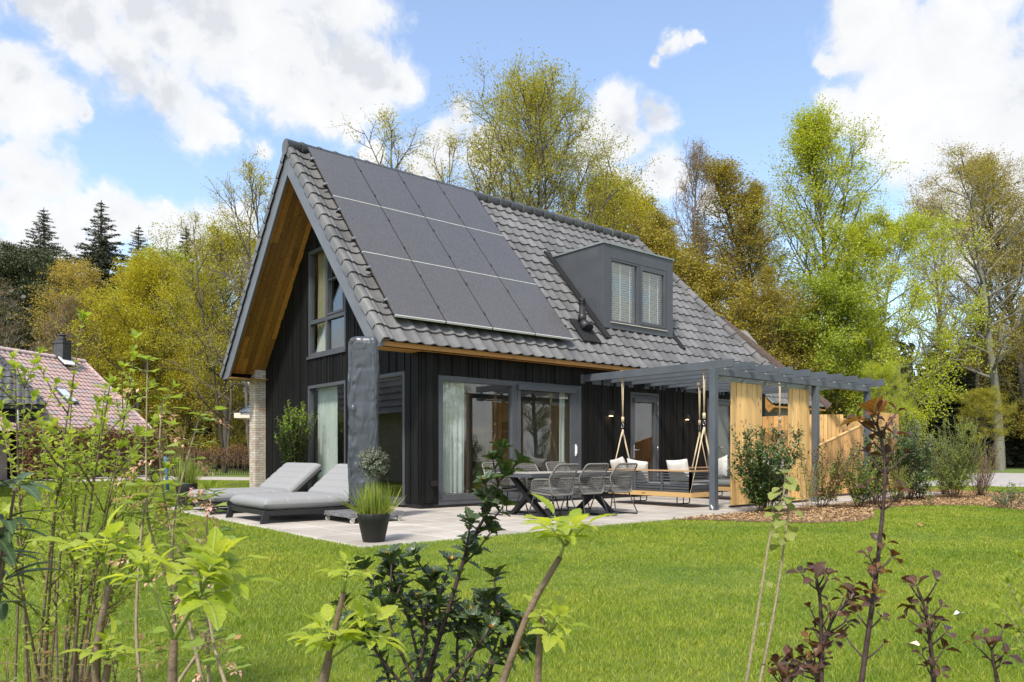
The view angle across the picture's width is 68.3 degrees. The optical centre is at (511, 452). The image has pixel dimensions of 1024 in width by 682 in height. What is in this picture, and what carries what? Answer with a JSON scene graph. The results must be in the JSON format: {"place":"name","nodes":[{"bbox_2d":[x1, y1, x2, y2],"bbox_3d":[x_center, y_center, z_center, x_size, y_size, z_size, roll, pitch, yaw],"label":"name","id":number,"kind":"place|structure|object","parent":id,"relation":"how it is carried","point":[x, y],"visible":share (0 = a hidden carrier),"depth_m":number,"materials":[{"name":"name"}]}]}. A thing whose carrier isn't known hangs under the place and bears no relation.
{"place":"outdoors","nodes":[
{"label":"outdoors","id":0,"kind":"place"},
{"bbox_2d":[2,474,249,481],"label":"gravel path","id":1,"kind":"structure","parent":0,"point":[202,478],"depth_m":31.46,"materials":[{"name":"beige gravel"}]},
{"bbox_2d":[0,354,47,479],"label":"black shed","id":2,"kind":"structure","parent":1,"relation":"on","point":[7,372],"depth_m":29.72,"materials":[{"name":"metal"}]},
{"bbox_2d":[13,420,169,479],"bbox_3d":[-17.257,-0.105,31.751,0.910,2.313,7.893,0,0,13],"label":"clipped hedge","id":3,"kind":"object","parent":1,"relation":"on","point":[33,451],"visible":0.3,"depth_m":31.23,"materials":[{"name":"brown plant"}]},
{"bbox_2d":[0,458,1023,681],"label":"lawn","id":4,"kind":"structure","parent":0,"point":[1008,470],"depth_m":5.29,"materials":[{"name":"plant"}]},
{"bbox_2d":[0,472,68,622],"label":"broad leaved shrub","id":5,"kind":"object","parent":4,"relation":"on","point":[8,554],"visible":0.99,"depth_m":1.70,"materials":[{"name":"green plant"}]},
{"bbox_2d":[26,292,108,367],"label":"bare tree","id":6,"kind":"object","parent":4,"relation":"on","point":[65,311],"visible":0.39,"depth_m":46.05,"materials":[{"name":"brown plant"}]},
{"bbox_2d":[0,623,146,681],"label":"groundcover","id":7,"kind":"object","parent":4,"relation":"on","point":[47,676],"visible":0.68,"depth_m":2.43,"materials":[{"name":"green plant"}]},
{"bbox_2d":[0,334,157,479],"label":"red roofed house","id":8,"kind":"structure","parent":4,"relation":"on","point":[59,362],"depth_m":34.77,"materials":[{"name":"tile"}]},
{"bbox_2d":[24,504,171,681],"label":"elder shoot","id":9,"kind":"object","parent":4,"relation":"on","point":[102,635],"visible":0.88,"depth_m":1.20,"materials":[{"name":"green plant"}]},
{"bbox_2d":[0,307,216,681],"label":"leafy twig shrub","id":10,"kind":"object","parent":4,"relation":"on","point":[64,505],"visible":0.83,"depth_m":2.63,"materials":[{"name":"green plant"}]},
{"bbox_2d":[51,244,210,440],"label":"oak tree","id":11,"kind":"object","parent":4,"relation":"on","point":[137,269],"visible":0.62,"depth_m":48.32,"materials":[{"name":"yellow plant"}]},
{"bbox_2d":[106,493,178,681],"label":"flowering currant","id":12,"kind":"object","parent":4,"relation":"on","point":[158,629],"visible":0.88,"depth_m":2.33,"materials":[{"name":"green plant"}]},
{"bbox_2d":[111,354,232,681],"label":"flowering currant","id":13,"kind":"object","parent":4,"relation":"on","point":[196,659],"visible":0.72,"depth_m":2.40,"materials":[{"name":"green plant"}]},
{"bbox_2d":[97,526,281,681],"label":"elder shoot","id":14,"kind":"object","parent":4,"relation":"on","point":[211,555],"visible":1,"depth_m":0.94,"materials":[{"name":"green plant"}]},
{"bbox_2d":[132,208,251,472],"bbox_3d":[-15.628,-5.537,39.808,6.221,13.424,7.845,0,0,-3],"label":"sparse tree","id":15,"kind":"object","parent":4,"relation":"on","point":[215,388],"visible":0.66,"depth_m":38.50,"materials":[{"name":"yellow plant"}]},
{"bbox_2d":[133,212,257,470],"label":"spring tree","id":16,"kind":"object","parent":4,"relation":"on","point":[187,340],"visible":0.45,"depth_m":41.58,"materials":[{"name":"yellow plant"}]},
{"bbox_2d":[155,306,249,470],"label":"understory tree","id":17,"kind":"object","parent":4,"relation":"on","point":[234,422],"visible":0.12,"depth_m":44.74,"materials":[{"name":"green plant"}]},
{"bbox_2d":[161,443,249,473],"bbox_3d":[-14.681,0.287,37.008,5.222,1.532,0.690,0,0,0],"label":"beech hedge","id":18,"kind":"object","parent":4,"relation":"on","point":[235,449],"visible":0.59,"depth_m":36.99,"materials":[{"name":"brown plant"}]},
{"bbox_2d":[176,489,236,681],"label":"flowering currant","id":19,"kind":"object","parent":4,"relation":"on","point":[224,528],"visible":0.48,"depth_m":2.44,"materials":[{"name":"green plant"}]},
{"bbox_2d":[170,584,250,681],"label":"flowering currant","id":20,"kind":"object","parent":4,"relation":"on","point":[196,641],"visible":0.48,"depth_m":2.23,"materials":[{"name":"green plant"}]},
{"bbox_2d":[187,145,273,467],"bbox_3d":[-11.799,-6.703,35.431,6.653,15.791,8.389,0,0,-40],"label":"sparse tree","id":21,"kind":"object","parent":4,"relation":"on","point":[250,173],"visible":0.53,"depth_m":34.70,"materials":[{"name":"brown plant"}]},
{"bbox_2d":[284,547,407,681],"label":"elder shoot","id":22,"kind":"object","parent":4,"relation":"on","point":[325,614],"visible":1,"depth_m":1.50,"materials":[{"name":"green plant"}]},
{"bbox_2d":[349,128,467,185],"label":"sparse tree","id":23,"kind":"object","parent":4,"relation":"on","point":[450,144],"visible":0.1,"depth_m":41.91,"materials":[{"name":"green plant"}]},
{"bbox_2d":[329,104,523,198],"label":"sparse tree","id":24,"kind":"object","parent":4,"relation":"on","point":[391,130],"visible":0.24,"depth_m":36.75,"materials":[{"name":"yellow plant"}]},
{"bbox_2d":[330,438,556,681],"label":"holly bush","id":25,"kind":"object","parent":4,"relation":"on","point":[475,610],"visible":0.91,"depth_m":1.91,"materials":[{"name":"green plant"}]},
{"bbox_2d":[220,138,768,508],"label":"timber house","id":26,"kind":"structure","parent":4,"relation":"on","point":[531,312],"depth_m":17.54,"materials":[{"name":"wood"}]},
{"bbox_2d":[317,252,331,351],"bbox_3d":[-4.358,-3.550,17.572,0.088,2.600,0.750,0,0,-40],"label":"curtain","id":27,"kind":"object","parent":26,"relation":"hanging from","point":[321,302],"visible":0.5,"depth_m":17.71,"materials":[{"name":"white fabric"}]},
{"bbox_2d":[306,246,345,359],"bbox_3d":[-4.176,-3.460,17.118,0.165,2.540,1.920,0,0,-40],"label":"window","id":28,"kind":"structure","parent":26,"relation":"in","point":[329,315],"depth_m":17.20,"materials":[{"name":"metal"}]},
{"bbox_2d":[308,380,344,490],"bbox_3d":[-4.186,-0.285,17.129,0.165,2.590,1.950,0,0,-40],"label":"window","id":29,"kind":"structure","parent":26,"relation":"in","point":[311,388],"depth_m":17.79,"materials":[{"name":"metal"}]},
{"bbox_2d":[318,386,337,480],"bbox_3d":[-4.279,-0.300,17.540,0.088,2.500,1.000,0,0,-40],"label":"curtain","id":30,"kind":"object","parent":26,"relation":"hanging from","point":[327,434],"visible":0.77,"depth_m":17.54,"materials":[{"name":"white fabric"}]},
{"bbox_2d":[378,371,405,504],"bbox_3d":[-2.640,-0.285,15.280,0.165,2.590,1.930,0,0,-40],"label":"window","id":31,"kind":"structure","parent":26,"relation":"in","point":[402,373],"depth_m":14.59,"materials":[{"name":"metal"}]},
{"bbox_2d":[443,382,463,492],"bbox_3d":[-1.183,-0.380,14.811,0.610,2.340,0.088,0,0,-40],"label":"curtain","id":32,"kind":"object","parent":26,"relation":"hanging from","point":[453,437],"visible":0.75,"depth_m":14.85,"materials":[{"name":"white fabric"}]},
{"bbox_2d":[445,393,507,493],"bbox_3d":[-0.713,-0.210,19.082,2.050,2.480,0.510,0,0,-40],"label":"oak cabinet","id":33,"kind":"object","parent":26,"relation":"on","point":[495,429],"visible":0.38,"depth_m":19.10,"materials":[{"name":"brown wood"}]},
{"bbox_2d":[438,375,580,504],"bbox_3d":[0.059,-0.245,15.634,3.850,2.490,0.190,0,0,-40],"label":"sliding door","id":34,"kind":"structure","parent":26,"relation":"in","point":[514,387],"depth_m":15.61,"materials":[{"name":"metal"}]},
{"bbox_2d":[631,392,658,480],"bbox_3d":[3.192,-0.225,18.255,1.040,2.450,0.187,0,0,-40],"label":"garden door","id":35,"kind":"structure","parent":26,"relation":"in","point":[652,398],"depth_m":18.47,"materials":[{"name":"metal"}]},
{"bbox_2d":[707,398,729,478],"bbox_3d":[5.520,-0.225,20.225,1.120,2.450,0.152,0,0,-40],"label":"frosted door","id":36,"kind":"structure","parent":26,"relation":"in","point":[723,404],"depth_m":20.36,"materials":[{"name":"glass"}]},
{"bbox_2d":[426,39,660,233],"bbox_3d":[0.952,-8.890,35.052,10.016,20.200,14.478,0,0,-3],"label":"birch tree","id":37,"kind":"object","parent":4,"relation":"on","point":[534,101],"visible":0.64,"depth_m":32.75,"materials":[{"name":"green plant"}]},
{"bbox_2d":[499,493,615,681],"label":"elder shoot","id":38,"kind":"object","parent":4,"relation":"on","point":[575,517],"visible":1,"depth_m":1.25,"materials":[{"name":"green plant"}]},
{"bbox_2d":[454,105,665,253],"bbox_3d":[2.784,-7.636,37.573,12.025,17.659,8.318,0,0,-28],"label":"birch tree","id":39,"kind":"object","parent":4,"relation":"on","point":[612,199],"visible":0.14,"depth_m":36.92,"materials":[{"name":"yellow plant"}]},
{"bbox_2d":[608,189,741,326],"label":"understory tree","id":40,"kind":"object","parent":4,"relation":"on","point":[652,239],"visible":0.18,"depth_m":36.92,"materials":[{"name":"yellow plant"}]},
{"bbox_2d":[668,228,811,359],"bbox_3d":[10.251,-5.062,39.906,12.322,12.527,11.094,0,0,34],"label":"understory tree","id":41,"kind":"object","parent":4,"relation":"on","point":[715,272],"visible":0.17,"depth_m":38.51,"materials":[{"name":"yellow plant"}]},
{"bbox_2d":[677,151,812,368],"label":"brown tree","id":42,"kind":"object","parent":4,"relation":"on","point":[725,176],"visible":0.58,"depth_m":42.90,"materials":[{"name":"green plant"}]},
{"bbox_2d":[748,264,796,367],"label":"brown tree","id":43,"kind":"object","parent":4,"relation":"on","point":[768,272],"visible":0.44,"depth_m":36.40,"materials":[{"name":"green plant"}]},
{"bbox_2d":[745,469,802,681],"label":"hazel whip","id":44,"kind":"object","parent":4,"relation":"on","point":[791,484],"visible":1,"depth_m":1.90,"materials":[{"name":"green plant"}]},
{"bbox_2d":[719,316,830,452],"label":"neighbour house","id":45,"kind":"structure","parent":4,"relation":"on","point":[771,404],"depth_m":32.16,"materials":[{"name":"tile"}]},
{"bbox_2d":[761,654,805,681],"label":"ninebark","id":46,"kind":"object","parent":4,"relation":"on","point":[784,672],"visible":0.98,"depth_m":1.49,"materials":[{"name":"brown plant"}]},
{"bbox_2d":[712,276,859,399],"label":"understory tree","id":47,"kind":"object","parent":4,"relation":"on","point":[752,306],"visible":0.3,"depth_m":36.02,"materials":[{"name":"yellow plant"}]},
{"bbox_2d":[760,314,860,428],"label":"understory tree","id":48,"kind":"object","parent":4,"relation":"on","point":[807,354],"visible":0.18,"depth_m":36.36,"materials":[{"name":"green plant"}]},
{"bbox_2d":[730,93,907,412],"bbox_3d":[16.165,-8.599,38.436,8.890,19.564,8.038,0,0,-23],"label":"beech tree","id":49,"kind":"object","parent":4,"relation":"on","point":[810,135],"visible":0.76,"depth_m":38.07,"materials":[{"name":"green plant"}]},
{"bbox_2d":[780,562,869,681],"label":"ninebark","id":50,"kind":"object","parent":4,"relation":"on","point":[815,670],"visible":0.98,"depth_m":1.49,"materials":[{"name":"brown plant"}]},
{"bbox_2d":[768,258,906,439],"bbox_3d":[15.436,-3.999,36.240,6.399,10.324,6.751,0,0,25],"label":"leafy tree","id":51,"kind":"object","parent":4,"relation":"on","point":[823,287],"visible":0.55,"depth_m":35.18,"materials":[{"name":"green plant"}]},
{"bbox_2d":[673,489,1023,522],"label":"mulch bed","id":52,"kind":"object","parent":4,"relation":"on","point":[760,520],"visible":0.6,"depth_m":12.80,"materials":[{"name":"brown wood"}]},
{"bbox_2d":[723,421,805,512],"bbox_3d":[4.483,0.239,13.344,1.461,1.630,1.501,0,0,-40],"label":"laurel shrub","id":53,"kind":"object","parent":52,"relation":"on","point":[761,484],"visible":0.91,"depth_m":13.12,"materials":[{"name":"green plant"}]},
{"bbox_2d":[792,437,858,507],"bbox_3d":[6.087,0.369,14.411,1.272,1.369,1.264,0,0,37],"label":"photinia shrub","id":54,"kind":"object","parent":52,"relation":"on","point":[831,486],"visible":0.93,"depth_m":14.36,"materials":[{"name":"green plant"}]},
{"bbox_2d":[837,453,882,507],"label":"leafy shrub","id":55,"kind":"object","parent":52,"relation":"on","point":[857,493],"visible":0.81,"depth_m":14.33,"materials":[{"name":"green plant"}]},
{"bbox_2d":[848,420,908,504],"bbox_3d":[7.402,0.186,15.271,1.116,1.732,0.996,0,0,-4],"label":"laurel shrub","id":56,"kind":"object","parent":52,"relation":"on","point":[877,478],"visible":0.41,"depth_m":15.25,"materials":[{"name":"green plant"}]},
{"bbox_2d":[871,412,940,499],"bbox_3d":[8.764,0.060,16.631,1.408,1.986,1.223,0,0,-26],"label":"laurel shrub","id":57,"kind":"object","parent":52,"relation":"on","point":[912,457],"visible":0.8,"depth_m":16.50,"materials":[{"name":"green plant"}]},
{"bbox_2d":[915,415,987,497],"bbox_3d":[10.225,0.083,17.455,1.506,1.940,1.490,0,0,-40],"label":"fine leaved shrub","id":58,"kind":"object","parent":52,"relation":"on","point":[954,478],"visible":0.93,"depth_m":17.28,"materials":[{"name":"green plant"}]},
{"bbox_2d":[962,442,1001,495],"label":"bare shrub","id":59,"kind":"object","parent":52,"relation":"on","point":[979,481],"visible":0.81,"depth_m":18.15,"materials":[{"name":"brown plant"}]},
{"bbox_2d":[834,394,914,681],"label":"ninebark","id":60,"kind":"object","parent":4,"relation":"on","point":[874,407],"visible":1,"depth_m":1.42,"materials":[{"name":"brown plant"}]},
{"bbox_2d":[859,358,920,461],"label":"beech tree","id":61,"kind":"object","parent":4,"relation":"on","point":[876,371],"visible":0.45,"depth_m":29.74,"materials":[{"name":"green plant"}]},
{"bbox_2d":[790,194,1000,447],"bbox_3d":[17.890,-5.513,36.364,9.567,13.396,9.385,0,0,-36],"label":"beech tree","id":62,"kind":"object","parent":4,"relation":"on","point":[903,230],"visible":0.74,"depth_m":35.14,"materials":[{"name":"green plant"}]},
{"bbox_2d":[896,569,962,681],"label":"ninebark","id":63,"kind":"object","parent":4,"relation":"on","point":[934,673],"visible":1,"depth_m":1.55,"materials":[{"name":"brown plant"}]},
{"bbox_2d":[888,136,1023,470],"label":"oak tree","id":64,"kind":"object","parent":4,"relation":"on","point":[978,167],"visible":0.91,"depth_m":46.68,"materials":[{"name":"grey plant"}]},
{"bbox_2d":[916,334,1011,466],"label":"spruce tree","id":65,"kind":"object","parent":4,"relation":"on","point":[968,385],"visible":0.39,"depth_m":53.62,"materials":[{"name":"green plant"}]},
{"bbox_2d":[925,151,1023,439],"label":"brown tree","id":66,"kind":"object","parent":4,"relation":"on","point":[1019,366],"visible":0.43,"depth_m":50.83,"materials":[{"name":"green plant"}]},
{"bbox_2d":[952,384,1021,470],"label":"sapling","id":67,"kind":"object","parent":4,"relation":"on","point":[982,393],"visible":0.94,"depth_m":39.94,"materials":[{"name":"green plant"}]},
{"bbox_2d":[963,623,1022,681],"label":"ninebark","id":68,"kind":"object","parent":4,"relation":"on","point":[995,639],"visible":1,"depth_m":1.59,"materials":[{"name":"brown plant"}]},
{"bbox_2d":[968,333,1023,466],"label":"spruce tree","id":69,"kind":"object","parent":4,"relation":"on","point":[1016,453],"visible":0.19,"depth_m":55.51,"materials":[{"name":"green plant"}]},
{"bbox_2d":[988,539,1023,668],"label":"yellow shoots","id":70,"kind":"object","parent":4,"relation":"on","point":[1020,634],"visible":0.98,"depth_m":2.10,"materials":[{"name":"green plant"}]},
{"bbox_2d":[0,0,1023,403],"label":"sky","id":71,"kind":"structure","parent":0,"point":[127,105],"materials":[{"name":"blue"}]},
{"bbox_2d":[170,491,948,547],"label":"patio","id":72,"kind":"structure","parent":0,"point":[422,525],"depth_m":12.08,"materials":[{"name":"grey concrete"}]},
{"bbox_2d":[154,454,207,507],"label":"potted grass","id":73,"kind":"object","parent":72,"relation":"on","point":[190,474],"depth_m":14.51,"materials":[{"name":"green plant"}]},
{"bbox_2d":[185,462,321,514],"bbox_3d":[-4.785,0.625,14.027,2.094,0.869,1.500,0,0,-40],"label":"sun lounger","id":74,"kind":"object","parent":72,"relation":"on","point":[291,477],"visible":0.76,"depth_m":13.94,"materials":[{"name":"grey fabric"}]},
{"bbox_2d":[274,400,318,491],"bbox_3d":[-4.954,-0.080,17.288,0.914,2.261,1.042,0,0,13],"label":"potted laurel","id":75,"kind":"object","parent":72,"relation":"on","point":[293,440],"visible":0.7,"depth_m":17.16,"materials":[{"name":"green plant"}]},
{"bbox_2d":[225,464,380,523],"bbox_3d":[-3.368,0.625,12.332,2.094,0.869,1.500,0,0,-40],"label":"sun lounger","id":76,"kind":"object","parent":72,"relation":"on","point":[317,497],"visible":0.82,"depth_m":11.80,"materials":[{"name":"grey fabric"}]},
{"bbox_2d":[323,336,403,523],"bbox_3d":[-2.310,-0.377,11.717,0.910,2.853,0.900,0,0,-40],"label":"covered parasol","id":77,"kind":"object","parent":72,"relation":"on","point":[363,383],"visible":0.86,"depth_m":11.56,"materials":[{"name":"fabric"}]},
{"bbox_2d":[332,444,403,542],"bbox_3d":[-1.663,0.470,8.895,0.886,1.161,0.778,0,0,-40],"label":"potted plant","id":78,"kind":"object","parent":72,"relation":"on","point":[373,514],"visible":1,"depth_m":8.84,"materials":[{"name":"green plant"}]},
{"bbox_2d":[528,463,578,520],"bbox_3d":[0.672,0.606,12.026,0.620,0.880,0.656,0,0,-43],"label":"rope chair","id":79,"kind":"object","parent":72,"relation":"on","point":[549,490],"visible":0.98,"depth_m":11.91,"materials":[{"name":"grey fabric"}]},
{"bbox_2d":[492,470,629,517],"bbox_3d":[0.883,0.702,13.057,2.344,0.748,1.007,0,0,-40],"label":"dining table","id":80,"kind":"object","parent":72,"relation":"on","point":[527,496],"visible":0.54,"depth_m":12.63,"materials":[{"name":"grey wood"}]},
{"bbox_2d":[559,463,608,515],"bbox_3d":[1.206,0.606,12.485,0.620,0.880,0.656,0,0,-38],"label":"rope chair","id":81,"kind":"object","parent":72,"relation":"on","point":[584,490],"visible":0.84,"depth_m":12.36,"materials":[{"name":"grey fabric"}]},
{"bbox_2d":[589,463,637,515],"bbox_3d":[1.751,0.606,12.941,0.620,0.880,0.656,0,0,-41],"label":"rope chair","id":82,"kind":"object","parent":72,"relation":"on","point":[613,488],"visible":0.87,"depth_m":12.82,"materials":[{"name":"grey fabric"}]},
{"bbox_2d":[581,358,884,509],"bbox_3d":[5.135,-0.340,17.346,6.806,2.820,3.865,0,0,-40],"label":"pergola","id":83,"kind":"object","parent":72,"relation":"on","point":[720,375],"visible":0.89,"depth_m":15.99,"materials":[{"name":"grey wood"}]},
{"bbox_2d":[609,361,708,504],"bbox_3d":[3.036,-0.368,15.340,0.875,2.775,2.164,0,0,-40],"label":"hanging swing","id":84,"kind":"object","parent":83,"relation":"hanging from","point":[689,489],"visible":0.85,"depth_m":14.74,"materials":[{"name":"brown wood"}]},
{"bbox_2d":[689,382,787,495],"bbox_3d":[5.107,-0.368,17.072,0.875,2.775,2.164,0,0,-40],"label":"hanging swing","id":85,"kind":"object","parent":83,"relation":"hanging from","point":[723,484],"visible":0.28,"depth_m":17.15,"materials":[{"name":"beige fabric"}]},
{"bbox_2d":[729,382,761,506],"bbox_3d":[4.550,-0.158,14.690,1.090,2.385,0.041,0,0,-40],"label":"sliding screen","id":86,"kind":"object","parent":83,"relation":"attached to","point":[746,403],"visible":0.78,"depth_m":14.56,"materials":[{"name":"brown wood"}]},
{"bbox_2d":[788,388,808,501],"bbox_3d":[6.046,-0.158,15.940,0.870,2.385,0.041,0,0,-40],"label":"sliding screen","id":87,"kind":"object","parent":83,"relation":"attached to","point":[798,407],"visible":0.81,"depth_m":15.95,"materials":[{"name":"brown wood"}]},
{"bbox_2d":[762,416,787,464],"bbox_3d":[6.627,0.020,19.718,0.026,1.940,1.334,0,0,-40],"label":"timber fence","id":88,"kind":"object","parent":72,"relation":"on","point":[767,421],"visible":0.21,"depth_m":19.49,"materials":[{"name":"brown wood"}]},
{"bbox_2d":[809,414,842,485],"bbox_3d":[7.766,0.020,18.691,0.871,1.940,0.026,0,0,0],"label":"timber fence","id":89,"kind":"object","parent":72,"relation":"on","point":[823,426],"visible":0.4,"depth_m":18.68,"materials":[{"name":"brown wood"}]},
{"bbox_2d":[819,418,878,494],"bbox_3d":[8.293,0.019,18.601,3.256,1.942,0.070,0,0,-40],"label":"timber fence","id":90,"kind":"object","parent":72,"relation":"on","point":[849,437],"visible":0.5,"depth_m":18.39,"materials":[{"name":"brown wood"}]},
{"bbox_2d":[150,464,1023,468],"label":"forest floor","id":91,"kind":"structure","parent":0,"point":[248,467],"depth_m":55.22,"materials":[{"name":"brown soil"}]},
{"bbox_2d":[0,240,66,350],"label":"pine tree","id":92,"kind":"object","parent":91,"relation":"on","point":[15,263],"visible":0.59,"depth_m":58.52,"materials":[{"name":"green plant"}]},
{"bbox_2d":[0,207,85,340],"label":"spruce tree","id":93,"kind":"object","parent":91,"relation":"on","point":[44,234],"visible":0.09,"depth_m":69.68,"materials":[{"name":"green plant"}]},
{"bbox_2d":[2,255,131,386],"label":"tree","id":94,"kind":"object","parent":91,"relation":"on","point":[68,274],"visible":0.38,"depth_m":50.02,"materials":[{"name":"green plant"}]},
{"bbox_2d":[48,200,170,449],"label":"spruce tree","id":95,"kind":"object","parent":91,"relation":"on","point":[100,254],"visible":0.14,"depth_m":69.28,"materials":[{"name":"green plant"}]},
{"bbox_2d":[99,264,212,467],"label":"oak tree","id":96,"kind":"object","parent":91,"relation":"on","point":[155,361],"visible":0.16,"depth_m":51.16,"materials":[{"name":"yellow plant"}]},
{"bbox_2d":[89,242,231,448],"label":"leafy tree","id":97,"kind":"object","parent":91,"relation":"on","point":[172,254],"visible":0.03,"depth_m":59.10,"materials":[{"name":"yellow plant"}]},
{"bbox_2d":[145,323,249,468],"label":"understory tree","id":98,"kind":"object","parent":91,"relation":"on","point":[185,411],"visible":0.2,"depth_m":48.46,"materials":[{"name":"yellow plant"}]},
{"bbox_2d":[6,331,983,468],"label":"wood trunks","id":99,"kind":"object","parent":91,"relation":"on","point":[977,384],"depth_m":52.14,"materials":[{"name":"brown plant"}]},
{"bbox_2d":[0,289,1023,467],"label":"distant wood","id":100,"kind":"object","parent":91,"relation":"on","point":[30,314],"visible":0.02,"depth_m":55.33,"materials":[{"name":"green plant"}]},
{"bbox_2d":[577,166,679,243],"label":"oak tree","id":101,"kind":"object","parent":91,"relation":"on","point":[639,206],"visible":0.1,"depth_m":43.88,"materials":[{"name":"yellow plant"}]},
{"bbox_2d":[661,135,741,305],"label":"bare tree","id":102,"kind":"object","parent":91,"relation":"on","point":[697,165],"visible":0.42,"depth_m":42.09,"materials":[{"name":"brown plant"}]},
{"bbox_2d":[711,175,784,338],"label":"brown tree","id":103,"kind":"object","parent":91,"relation":"on","point":[748,226],"visible":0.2,"depth_m":43.85,"materials":[{"name":"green plant"}]},
{"bbox_2d":[891,193,1006,464],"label":"bare tree","id":104,"kind":"object","parent":91,"relation":"on","point":[939,317],"visible":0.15,"depth_m":58.22,"materials":[{"name":"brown plant"}]},
{"bbox_2d":[928,218,1023,466],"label":"bare tree","id":105,"kind":"object","parent":91,"relation":"on","point":[1005,294],"visible":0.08,"depth_m":56.91,"materials":[{"name":"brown plant"}]},
{"bbox_2d":[906,473,1023,486],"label":"road","id":106,"kind":"structure","parent":0,"point":[1000,479],"depth_m":29.23,"materials":[{"name":"grey asphalt"}]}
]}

